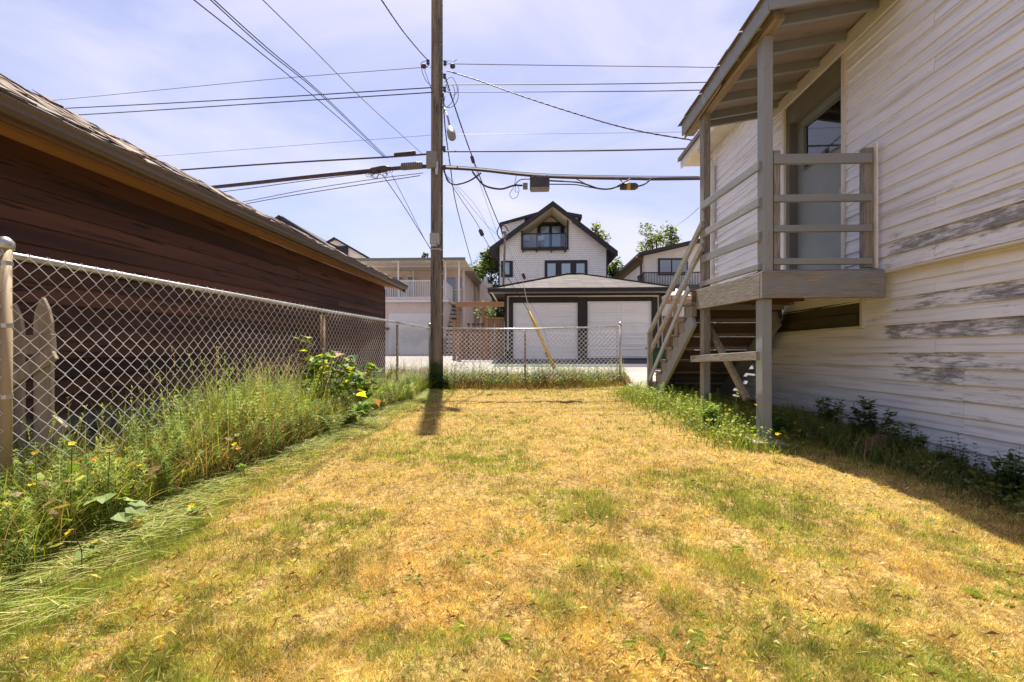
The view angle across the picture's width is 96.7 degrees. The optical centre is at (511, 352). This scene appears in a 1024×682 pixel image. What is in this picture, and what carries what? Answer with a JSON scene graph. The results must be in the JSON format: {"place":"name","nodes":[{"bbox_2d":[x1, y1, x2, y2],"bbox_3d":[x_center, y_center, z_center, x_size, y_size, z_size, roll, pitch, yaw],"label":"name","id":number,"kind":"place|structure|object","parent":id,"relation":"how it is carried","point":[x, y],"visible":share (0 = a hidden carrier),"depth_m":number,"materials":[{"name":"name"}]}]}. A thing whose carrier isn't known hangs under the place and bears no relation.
{"place":"outdoors","nodes":[
{"label":"outdoors","id":0,"kind":"place"},
{"bbox_2d":[252,215,369,267],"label":"gable house","id":1,"kind":"structure","parent":0,"point":[339,245],"depth_m":33.98,"materials":[{"name":"beige paint"}]},
{"bbox_2d":[335,246,347,254],"bbox_3d":[-12.674,-7.511,33.873,0.955,0.786,0.060,0,0,2],"label":"dormer window","id":2,"kind":"structure","parent":1,"relation":"in","point":[344,249],"depth_m":33.83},
{"bbox_2d":[0,0,758,342],"label":"sky","id":3,"kind":"structure","parent":0,"point":[56,49],"materials":[{"name":"blue"}]},
{"bbox_2d":[383,358,635,389],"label":"weed bank","id":4,"kind":"structure","parent":0,"point":[593,381],"depth_m":11.42,"materials":[{"name":"green plant"}]},
{"bbox_2d":[0,374,1023,681],"bbox_3d":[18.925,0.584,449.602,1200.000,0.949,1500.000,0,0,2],"label":"ground","id":5,"kind":"structure","parent":0,"point":[632,532],"depth_m":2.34,"materials":[{"name":"plant"}]},
{"bbox_2d":[25,450,51,530],"bbox_3d":[-2.408,0.747,2.331,0.130,0.487,0.102,0,0,-31],"label":"buttercup plant","id":6,"kind":"object","parent":5,"relation":"on","point":[35,452],"visible":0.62,"depth_m":2.33,"materials":[{"name":"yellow plant"}]},
{"bbox_2d":[13,297,68,485],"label":"picket gate","id":7,"kind":"structure","parent":5,"relation":"on","point":[20,342],"depth_m":2.98,"materials":[{"name":"wood"}]},
{"bbox_2d":[59,441,80,539],"bbox_3d":[-2.299,0.722,2.374,0.093,0.519,0.087,0,0,35],"label":"buttercup plant","id":8,"kind":"object","parent":5,"relation":"on","point":[72,443],"visible":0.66,"depth_m":2.38,"materials":[{"name":"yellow plant"}]},
{"bbox_2d":[64,529,97,571],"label":"buttercup plant","id":9,"kind":"object","parent":5,"relation":"on","point":[79,554],"visible":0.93,"depth_m":2.10,"materials":[{"name":"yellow plant"}]},
{"bbox_2d":[84,539,102,556],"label":"buttercup plant","id":10,"kind":"object","parent":5,"relation":"on","point":[89,546],"visible":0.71,"depth_m":2.23,"materials":[{"name":"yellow plant"}]},
{"bbox_2d":[94,449,113,517],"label":"buttercup plant","id":11,"kind":"object","parent":5,"relation":"on","point":[108,478],"visible":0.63,"depth_m":2.55,"materials":[{"name":"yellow plant"}]},
{"bbox_2d":[81,493,147,530],"bbox_3d":[-2.146,0.867,2.467,0.315,0.245,0.248,0,0,2],"label":"broadleaf plant","id":12,"kind":"object","parent":5,"relation":"on","point":[138,507],"visible":0.91,"depth_m":2.45,"materials":[{"name":"green plant"}]},
{"bbox_2d":[114,523,140,540],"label":"buttercup plant","id":13,"kind":"object","parent":5,"relation":"on","point":[138,524],"visible":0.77,"depth_m":2.41,"materials":[{"name":"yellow plant"}]},
{"bbox_2d":[117,464,141,510],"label":"buttercup plant","id":14,"kind":"object","parent":5,"relation":"on","point":[131,491],"visible":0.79,"depth_m":2.65,"materials":[{"name":"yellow plant"}]},
{"bbox_2d":[186,503,200,513],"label":"buttercup plant","id":15,"kind":"object","parent":5,"relation":"on","point":[191,506],"visible":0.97,"depth_m":2.71,"materials":[{"name":"yellow plant"}]},
{"bbox_2d":[0,73,407,467],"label":"wooden garage","id":16,"kind":"structure","parent":5,"relation":"on","point":[75,188],"depth_m":4.53,"materials":[{"name":"brown wood"}]},
{"bbox_2d":[0,236,429,513],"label":"chain link fence","id":17,"kind":"object","parent":5,"relation":"on","point":[8,255],"visible":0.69,"depth_m":3.15,"materials":[{"name":"metal"}]},
{"bbox_2d":[0,346,435,581],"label":"weed strip","id":18,"kind":"object","parent":5,"relation":"on","point":[250,427],"visible":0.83,"depth_m":3.24,"materials":[{"name":"green plant"}]},
{"bbox_2d":[0,388,451,671],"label":"cut grass","id":19,"kind":"structure","parent":5,"relation":"on","point":[170,510],"depth_m":2.43,"materials":[{"name":"plant"}]},
{"bbox_2d":[291,334,355,411],"bbox_3d":[-2.263,0.341,5.549,0.735,1.122,0.637,0,0,2],"label":"maple sapling","id":20,"kind":"object","parent":5,"relation":"on","point":[347,371],"visible":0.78,"depth_m":5.52,"materials":[{"name":"green plant"}]},
{"bbox_2d":[307,410,371,434],"bbox_3d":[-1.901,0.767,4.842,0.703,0.251,0.652,0,0,2],"label":"fern","id":21,"kind":"object","parent":5,"relation":"on","point":[327,423],"visible":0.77,"depth_m":4.82,"materials":[{"name":"green plant"}]},
{"bbox_2d":[311,381,381,424],"bbox_3d":[-1.987,0.636,5.618,0.855,0.575,0.760,0,0,2],"label":"maple sapling","id":22,"kind":"object","parent":5,"relation":"on","point":[360,407],"visible":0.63,"depth_m":5.54,"materials":[{"name":"green plant"}]},
{"bbox_2d":[332,355,384,408],"bbox_3d":[-2.080,0.463,6.358,0.621,0.873,0.729,0,0,40],"label":"maple sapling","id":23,"kind":"object","parent":5,"relation":"on","point":[356,378],"visible":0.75,"depth_m":6.32,"materials":[{"name":"green plant"}]},
{"bbox_2d":[348,257,491,353],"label":"beige house","id":24,"kind":"structure","parent":5,"relation":"on","point":[462,282],"depth_m":24.48,"materials":[{"name":"paint"}]},
{"bbox_2d":[384,276,402,296],"bbox_3d":[-6.948,-3.811,26.576,1.157,1.226,0.080,0,0,2],"label":"window","id":25,"kind":"structure","parent":24,"relation":"in","point":[400,277],"depth_m":26.54,"materials":[{"name":"grey glass"}]},
{"bbox_2d":[389,313,430,353],"bbox_3d":[-5.246,-0.894,24.217,2.643,2.342,0.070,0,0,2],"label":"garage door","id":26,"kind":"structure","parent":24,"relation":"in","point":[420,319],"depth_m":24.19,"materials":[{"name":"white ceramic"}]},
{"bbox_2d":[407,277,412,296],"bbox_3d":[-5.921,-3.729,26.532,0.384,1.372,0.080,0,0,2],"label":"window","id":27,"kind":"structure","parent":24,"relation":"in","point":[408,278],"depth_m":26.49,"materials":[{"name":"grey glass"}]},
{"bbox_2d":[446,277,455,301],"bbox_3d":[-3.537,-3.576,26.432,0.610,1.595,0.080,0,0,2],"label":"window","id":28,"kind":"structure","parent":24,"relation":"in","point":[450,280],"depth_m":26.39,"materials":[{"name":"grey glass"}]},
{"bbox_2d":[404,564,455,584],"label":"lawn weed","id":29,"kind":"object","parent":5,"relation":"on","point":[418,580],"visible":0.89,"depth_m":2.00,"materials":[{"name":"green plant"}]},
{"bbox_2d":[426,0,446,388],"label":"utility pole","id":30,"kind":"object","parent":5,"relation":"on","point":[434,160],"visible":0.98,"depth_m":11.09,"materials":[{"name":"wood"}]},
{"bbox_2d":[53,67,430,100],"bbox_3d":[-12.213,-7.614,13.701,21.136,1.340,0.371,0,0,13],"label":"overhead cable","id":31,"kind":"object","parent":30,"relation":"attached to","point":[244,81],"visible":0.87,"depth_m":12.71,"materials":[{"name":"rubber"}]},
{"bbox_2d":[63,87,429,108],"bbox_3d":[-12.215,-7.364,13.699,21.136,1.849,0.374,0,0,13],"label":"overhead cable","id":32,"kind":"object","parent":30,"relation":"attached to","point":[254,98],"visible":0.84,"depth_m":12.62,"materials":[{"name":"rubber"}]},
{"bbox_2d":[78,92,431,114],"bbox_3d":[-12.202,-7.138,13.707,21.156,1.630,0.391,0,0,13],"label":"overhead cable","id":33,"kind":"object","parent":30,"relation":"attached to","point":[260,103],"visible":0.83,"depth_m":12.59,"materials":[{"name":"rubber"}]},
{"bbox_2d":[155,135,428,156],"bbox_3d":[-9.223,-5.638,13.011,15.037,0.695,0.235,0,0,14],"label":"overhead cable","id":34,"kind":"object","parent":30,"relation":"attached to","point":[296,145],"visible":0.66,"depth_m":12.07,"materials":[{"name":"rubber"}]},
{"bbox_2d":[180,153,425,170],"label":"overhead cable","id":35,"kind":"object","parent":30,"relation":"attached to","point":[301,162],"visible":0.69,"depth_m":12.10,"materials":[{"name":"rubber"}]},
{"bbox_2d":[394,150,415,156],"bbox_3d":[-2.641,-4.894,11.221,0.548,0.150,0.106,0,0,2],"label":"splice closure","id":36,"kind":"object","parent":35,"relation":"attached to","point":[405,153],"visible":1,"depth_m":11.18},
{"bbox_2d":[212,164,426,188],"bbox_3d":[-9.223,-4.624,13.008,15.040,0.260,0.344,0,0,14],"label":"overhead cable","id":37,"kind":"object","parent":30,"relation":"attached to","point":[394,168],"visible":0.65,"depth_m":11.93,"materials":[{"name":"rubber"}]},
{"bbox_2d":[365,165,392,178],"bbox_3d":[-3.323,-4.503,11.352,0.699,0.294,0.198,0,0,2],"label":"cable knot","id":38,"kind":"object","parent":37,"relation":"attached to","point":[378,170],"visible":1,"depth_m":11.30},
{"bbox_2d":[194,0,383,156],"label":"overhead cable","id":39,"kind":"object","parent":38,"relation":"attached to","point":[277,66],"visible":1,"depth_m":6.57,"materials":[{"name":"rubber"}]},
{"bbox_2d":[210,0,372,145],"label":"overhead cable","id":40,"kind":"object","parent":38,"relation":"attached to","point":[282,63],"visible":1,"depth_m":6.52,"materials":[{"name":"rubber"}]},
{"bbox_2d":[223,173,367,191],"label":"overhead cable","id":41,"kind":"object","parent":38,"relation":"attached to","point":[298,181],"visible":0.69,"depth_m":12.09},
{"bbox_2d":[214,0,386,157],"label":"overhead cable","id":42,"kind":"object","parent":38,"relation":"attached to","point":[292,68],"visible":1,"depth_m":6.70,"materials":[{"name":"rubber"}]},
{"bbox_2d":[243,173,421,201],"bbox_3d":[-6.996,-4.232,12.687,10.068,0.385,0.124,0,0,17],"label":"overhead cable","id":43,"kind":"object","parent":38,"relation":"attached to","point":[332,185],"visible":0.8,"depth_m":11.96,"materials":[{"name":"rubber"}]},
{"bbox_2d":[246,175,419,203],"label":"overhead cable","id":44,"kind":"object","parent":38,"relation":"attached to","point":[333,188],"visible":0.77,"depth_m":11.94,"materials":[{"name":"rubber"}]},
{"bbox_2d":[383,175,430,248],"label":"overhead cable","id":45,"kind":"object","parent":38,"relation":"attached to","point":[407,211],"visible":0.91,"depth_m":12.13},
{"bbox_2d":[400,161,422,170],"bbox_3d":[-2.457,-4.570,11.163,0.545,0.207,0.180,0,0,2],"label":"splice closure","id":46,"kind":"object","parent":37,"relation":"attached to","point":[411,165],"visible":1,"depth_m":11.09,"materials":[{"name":"plastic"}]},
{"bbox_2d":[263,0,420,152],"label":"overhead cable","id":47,"kind":"object","parent":30,"relation":"attached to","point":[332,68],"visible":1,"depth_m":6.58,"materials":[{"name":"rubber"}]},
{"bbox_2d":[381,0,426,58],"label":"overhead cable","id":48,"kind":"object","parent":30,"relation":"attached to","point":[400,27],"visible":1,"depth_m":8.51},
{"bbox_2d":[442,105,455,140],"bbox_3d":[-1.470,-5.383,10.603,0.200,1.397,1.274,0,0,-15],"label":"street lamp","id":49,"kind":"object","parent":30,"relation":"attached to","point":[451,134],"visible":1,"depth_m":10.11,"materials":[{"name":"beige"}]},
{"bbox_2d":[443,93,472,264],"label":"overhead cable","id":50,"kind":"object","parent":30,"relation":"attached to","point":[451,174],"visible":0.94,"depth_m":13.51,"materials":[{"name":"rubber"}]},
{"bbox_2d":[445,78,501,230],"bbox_3d":[-0.985,-5.876,14.996,0.115,1.712,7.962,0,0,9],"label":"overhead cable","id":51,"kind":"object","parent":30,"relation":"attached to","point":[471,153],"visible":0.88,"depth_m":13.37,"materials":[{"name":"rubber"}]},
{"bbox_2d":[442,132,663,134],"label":"overhead cable","id":52,"kind":"object","parent":30,"relation":"attached to","point":[552,133],"visible":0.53,"depth_m":11.12,"materials":[{"name":"metal"}]},
{"bbox_2d":[443,148,684,151],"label":"overhead cable","id":53,"kind":"object","parent":30,"relation":"attached to","point":[569,150],"visible":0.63,"depth_m":11.04,"materials":[{"name":"rubber"}]},
{"bbox_2d":[446,70,691,140],"bbox_3d":[1.287,-5.309,9.693,6.398,3.120,0.135,0,0,26],"label":"overhead cable","id":54,"kind":"object","parent":30,"relation":"attached to","point":[570,111],"visible":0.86,"depth_m":9.66,"materials":[{"name":"rubber"}]},
{"bbox_2d":[443,166,699,180],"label":"overhead cable","id":55,"kind":"object","parent":30,"relation":"attached to","point":[568,177],"visible":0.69,"depth_m":10.96,"materials":[{"name":"rubber"}]},
{"bbox_2d":[443,170,480,184],"bbox_3d":[-1.198,-4.226,10.983,0.932,0.387,0.090,0,0,2],"label":"cable loop","id":56,"kind":"object","parent":55,"relation":"hanging from","point":[462,182],"visible":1,"depth_m":10.95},
{"bbox_2d":[523,175,549,191],"bbox_3d":[0.580,-4.073,10.935,0.637,0.372,0.220,0,0,2],"label":"splice box","id":57,"kind":"object","parent":55,"relation":"hanging from","point":[539,183],"visible":1,"depth_m":10.84,"materials":[{"name":"metal"}]},
{"bbox_2d":[472,171,522,189],"bbox_3d":[-0.360,-4.138,10.947,1.234,0.484,0.095,0,0,2],"label":"cable loop","id":58,"kind":"object","parent":57,"relation":"attached to","point":[477,178],"visible":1,"depth_m":10.91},
{"bbox_2d":[550,178,630,189],"bbox_3d":[1.870,-4.015,10.875,1.951,0.317,0.142,0,0,2],"label":"cable loop","id":59,"kind":"object","parent":57,"relation":"attached to","point":[590,185],"visible":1,"depth_m":10.82,"materials":[{"name":"rubber"}]},
{"bbox_2d":[619,179,650,189],"bbox_3d":[2.956,-4.011,10.885,0.742,0.260,0.178,0,0,2],"label":"splice closure","id":60,"kind":"object","parent":59,"relation":"hanging from","point":[629,186],"visible":0.97,"depth_m":10.83,"materials":[{"name":"black plastic"}]},
{"bbox_2d":[445,165,698,176],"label":"overhead cable","id":61,"kind":"object","parent":30,"relation":"attached to","point":[585,175],"visible":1,"depth_m":10.95,"materials":[{"name":"rubber"}]},
{"bbox_2d":[446,90,699,91],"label":"overhead cable","id":62,"kind":"object","parent":30,"relation":"attached to","point":[573,91],"visible":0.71,"depth_m":11.14,"materials":[{"name":"rubber"}]},
{"bbox_2d":[444,82,705,84],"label":"overhead cable","id":63,"kind":"object","parent":30,"relation":"attached to","point":[576,84],"visible":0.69,"depth_m":11.14,"materials":[{"name":"rubber"}]},
{"bbox_2d":[447,63,715,67],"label":"overhead cable","id":64,"kind":"object","parent":30,"relation":"attached to","point":[583,65],"visible":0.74,"depth_m":11.22,"materials":[{"name":"rubber"}]},
{"bbox_2d":[452,317,504,359],"bbox_3d":[-1.256,-0.425,17.058,1.955,1.770,0.310,0,0,-1],"label":"cedar fence","id":65,"kind":"object","parent":5,"relation":"on","point":[489,323],"visible":0.59,"depth_m":17.04,"materials":[{"name":"wood"}]},
{"bbox_2d":[456,302,503,359],"bbox_3d":[-1.163,-0.749,17.174,1.787,2.232,0.820,0,0,2],"label":"garden arbour","id":66,"kind":"object","parent":5,"relation":"on","point":[483,305],"visible":0.73,"depth_m":16.85,"materials":[{"name":"brown wood"}]},
{"bbox_2d":[456,550,504,562],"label":"lawn weed","id":67,"kind":"object","parent":5,"relation":"on","point":[499,551],"visible":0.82,"depth_m":2.22,"materials":[{"name":"green plant"}]},
{"bbox_2d":[451,620,512,643],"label":"lawn weed","id":68,"kind":"object","parent":5,"relation":"on","point":[505,636],"visible":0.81,"depth_m":1.62,"materials":[{"name":"green plant"}]},
{"bbox_2d":[469,246,497,314],"bbox_3d":[-1.871,-4.350,37.385,4.742,9.115,5.026,0,0,2],"label":"leafy tree","id":69,"kind":"object","parent":5,"relation":"on","point":[487,264],"visible":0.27,"depth_m":36.49,"materials":[{"name":"green plant"}]},
{"bbox_2d":[474,299,504,355],"bbox_3d":[-0.624,-1.409,21.162,2.259,3.259,2.361,0,0,2],"label":"leafy tree","id":70,"kind":"object","parent":5,"relation":"on","point":[495,312],"visible":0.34,"depth_m":20.73,"materials":[{"name":"green plant"}]},
{"bbox_2d":[443,322,621,382],"bbox_3d":[0.336,0.124,11.400,4.785,1.752,0.246,0,0,2],"label":"chain link fence","id":71,"kind":"object","parent":5,"relation":"on","point":[591,327],"visible":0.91,"depth_m":11.38,"materials":[{"name":"metal"}]},
{"bbox_2d":[528,311,555,368],"bbox_3d":[0.791,-0.320,11.981,0.749,1.548,0.107,0,0,2],"label":"guy wire guard","id":72,"kind":"object","parent":5,"relation":"on","point":[547,354],"visible":0.96,"depth_m":11.95,"materials":[{"name":"yellow plastic"}]},
{"bbox_2d":[489,201,617,352],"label":"white shingle house","id":73,"kind":"structure","parent":5,"relation":"on","point":[573,244],"depth_m":30.93,"materials":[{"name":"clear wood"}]},
{"bbox_2d":[501,261,512,276],"bbox_3d":[-0.340,-5.678,31.009,0.802,1.103,0.085,0,0,2],"label":"window","id":74,"kind":"structure","parent":73,"relation":"in","point":[508,269],"depth_m":30.98,"materials":[{"name":"grey"}]},
{"bbox_2d":[537,225,563,246],"bbox_3d":[2.783,-8.383,32.719,1.934,1.835,0.105,0,0,2],"label":"balcony door","id":75,"kind":"structure","parent":73,"relation":"in","point":[551,240],"depth_m":32.67,"materials":[{"name":"black"}]},
{"bbox_2d":[545,260,587,276],"bbox_3d":[3.662,-5.477,30.841,2.893,1.537,0.085,0,0,2],"label":"window","id":76,"kind":"structure","parent":73,"relation":"in","point":[552,267],"depth_m":30.81,"materials":[{"name":"grey"}]},
{"bbox_2d":[488,273,675,358],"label":"double garage","id":77,"kind":"structure","parent":5,"relation":"on","point":[577,300],"depth_m":16.91,"materials":[{"name":"concrete"}]},
{"bbox_2d":[502,230,505,284],"bbox_3d":[-0.343,-3.912,19.031,0.209,2.366,0.120,0,0,2],"label":"service mast","id":78,"kind":"object","parent":77,"relation":"on","point":[504,253],"visible":0.88,"depth_m":18.99,"materials":[{"name":"metal"}]},
{"bbox_2d":[513,303,577,358],"bbox_3d":[1.244,-0.783,16.992,2.412,2.165,0.062,0,0,2],"label":"garage door","id":79,"kind":"structure","parent":77,"relation":"in","point":[551,315],"depth_m":16.98,"materials":[{"name":"metal"}]},
{"bbox_2d":[587,301,650,357],"bbox_3d":[3.989,-0.846,16.876,2.367,2.127,0.062,0,0,2],"label":"garage door","id":80,"kind":"structure","parent":77,"relation":"in","point":[635,316],"depth_m":16.87,"materials":[{"name":"metal"}]},
{"bbox_2d":[590,221,609,240],"bbox_3d":[6.814,-5.499,39.661,2.767,11.407,3.168,0,0,-41],"label":"leafy tree","id":81,"kind":"object","parent":5,"relation":"on","point":[596,229],"visible":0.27,"depth_m":38.90,"materials":[{"name":"green plant"}]},
{"bbox_2d":[608,257,624,276],"bbox_3d":[8.039,-3.735,36.699,2.308,7.884,2.240,0,0,33],"label":"leafy tree","id":82,"kind":"object","parent":5,"relation":"on","point":[613,270],"visible":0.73,"depth_m":36.19,"materials":[{"name":"green plant"}]},
{"bbox_2d":[645,347,665,367],"bbox_3d":[4.465,0.255,14.025,0.580,0.830,0.600,0,0,2],"label":"wheelie bin","id":83,"kind":"object","parent":5,"relation":"on","point":[656,350],"visible":0.19,"depth_m":13.79,"materials":[{"name":"green plastic"}]},
{"bbox_2d":[613,238,699,316],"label":"white stucco house","id":84,"kind":"structure","parent":5,"relation":"on","point":[660,265],"depth_m":24.62,"materials":[{"name":"paint"}]},
{"bbox_2d":[658,258,687,274],"bbox_3d":[8.706,-4.636,24.621,1.578,0.907,0.090,0,0,2],"label":"window","id":85,"kind":"structure","parent":84,"relation":"in","point":[664,264],"depth_m":24.59,"materials":[{"name":"grey glass"}]},
{"bbox_2d":[635,221,682,252],"bbox_3d":[12.111,-5.235,37.467,3.939,10.879,3.300,0,0,2],"label":"leafy tree","id":86,"kind":"object","parent":5,"relation":"on","point":[671,240],"visible":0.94,"depth_m":36.88,"materials":[{"name":"green plant"}]},
{"bbox_2d":[619,625,706,667],"bbox_3d":[0.506,1.012,1.582,0.271,0.035,0.199,0,0,2],"label":"lawn weed","id":87,"kind":"object","parent":5,"relation":"on","point":[674,631],"visible":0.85,"depth_m":1.59,"materials":[{"name":"green plant"}]},
{"bbox_2d":[662,288,690,316],"bbox_3d":[6.926,-1.249,19.726,1.664,3.098,1.583,0,0,2],"label":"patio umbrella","id":88,"kind":"object","parent":5,"relation":"on","point":[672,295],"visible":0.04,"depth_m":19.70,"materials":[{"name":"white fabric"}]},
{"bbox_2d":[678,629,728,662],"bbox_3d":[0.665,1.024,1.620,0.226,0.027,0.168,0,0,-25],"label":"lawn weed","id":89,"kind":"object","parent":5,"relation":"on","point":[694,635],"visible":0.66,"depth_m":1.64,"materials":[{"name":"green plant"}]},
{"bbox_2d":[697,403,719,425],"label":"leafy weed","id":90,"kind":"object","parent":5,"relation":"on","point":[710,411],"visible":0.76,"depth_m":5.07,"materials":[{"name":"green plant"}]},
{"bbox_2d":[599,379,826,455],"bbox_3d":[2.285,0.670,6.642,1.781,0.495,5.380,0,0,2],"label":"weed strip","id":91,"kind":"object","parent":5,"relation":"on","point":[670,397],"visible":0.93,"depth_m":5.29,"materials":[{"name":"green plant"}]},
{"bbox_2d":[730,540,747,551],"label":"lawn weed","id":92,"kind":"object","parent":5,"relation":"on","point":[738,547],"visible":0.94,"depth_m":2.26,"materials":[{"name":"green plant"}]},
{"bbox_2d":[772,407,803,438],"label":"leafy weed","id":93,"kind":"object","parent":5,"relation":"on","point":[781,424],"visible":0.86,"depth_m":4.50,"materials":[{"name":"green plant"}]},
{"bbox_2d":[814,397,846,426],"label":"leafy weed","id":94,"kind":"object","parent":5,"relation":"on","point":[829,410],"visible":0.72,"depth_m":4.62,"materials":[{"name":"green plant"}]},
{"bbox_2d":[647,0,1023,476],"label":"white clapboard house","id":95,"kind":"structure","parent":5,"relation":"on","point":[860,227],"depth_m":4.28,"materials":[{"name":"paint"}]},
{"bbox_2d":[797,87,840,268],"bbox_3d":[3.634,-1.860,5.337,0.112,2.120,0.970,0,0,2],"label":"door","id":96,"kind":"structure","parent":95,"relation":"in","point":[819,131],"depth_m":5.35,"materials":[{"name":"grey paint"}]},
{"bbox_2d":[775,298,866,334],"bbox_3d":[3.602,-0.403,5.443,0.060,0.315,1.700,0,0,2],"label":"window","id":97,"kind":"structure","parent":95,"relation":"in","point":[849,316],"depth_m":5.19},
{"bbox_2d":[841,395,904,440],"bbox_3d":[3.234,0.645,4.115,0.461,0.509,0.291,0,0,2],"label":"leafy weed","id":98,"kind":"object","parent":5,"relation":"on","point":[868,422],"visible":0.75,"depth_m":4.09,"materials":[{"name":"green plant"}]},
{"bbox_2d":[724,400,1023,538],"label":"weed strip","id":99,"kind":"object","parent":5,"relation":"on","point":[839,437],"visible":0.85,"depth_m":3.42,"materials":[{"name":"green plant"}]},
{"bbox_2d":[859,434,896,457],"bbox_3d":[3.117,0.804,3.907,0.230,0.230,0.204,0,0,14],"label":"clay pot","id":100,"kind":"object","parent":5,"relation":"on","point":[876,436],"visible":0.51,"depth_m":3.82,"materials":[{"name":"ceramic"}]},
{"bbox_2d":[887,422,930,455],"bbox_3d":[3.232,0.743,3.735,0.209,0.345,0.312,0,0,-40],"label":"leafy weed","id":101,"kind":"object","parent":5,"relation":"on","point":[921,439],"visible":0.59,"depth_m":3.73,"materials":[{"name":"green plant"}]},
{"bbox_2d":[968,585,1011,605],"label":"lawn weed","id":102,"kind":"object","parent":5,"relation":"on","point":[974,586],"visible":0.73,"depth_m":1.88,"materials":[{"name":"green plant"}]},
{"bbox_2d":[957,584,1023,604],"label":"lawn weed","id":103,"kind":"object","parent":5,"relation":"on","point":[976,593],"visible":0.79,"depth_m":1.84,"materials":[{"name":"green plant"}]},
{"bbox_2d":[984,450,1023,495],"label":"leafy weed","id":104,"kind":"object","parent":5,"relation":"on","point":[996,465],"visible":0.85,"depth_m":2.93,"materials":[{"name":"green plant"}]},
{"bbox_2d":[385,354,660,374],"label":"alley","id":105,"kind":"structure","parent":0,"point":[630,370],"depth_m":14.71,"materials":[{"name":"concrete"}]},
{"bbox_2d":[662,299,690,346],"bbox_3d":[6.666,-1.077,18.246,1.368,2.085,0.220,0,0,2],"label":"cedar screen","id":106,"kind":"object","parent":105,"relation":"on","point":[667,326],"visible":0.22,"depth_m":18.34,"materials":[{"name":"wood"}]},
{"bbox_2d":[494,359,646,366],"bbox_3d":[2.610,0.355,15.604,6.289,0.190,2.800,0,0,2],"label":"asphalt apron","id":107,"kind":"object","parent":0,"point":[631,362],"visible":0.57,"depth_m":15.30,"materials":[{"name":"asphalt"}]},
{"bbox_2d":[625,374,655,386],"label":"concrete path","id":108,"kind":"structure","parent":0,"point":[641,377],"depth_m":11.46,"materials":[{"name":"concrete"}]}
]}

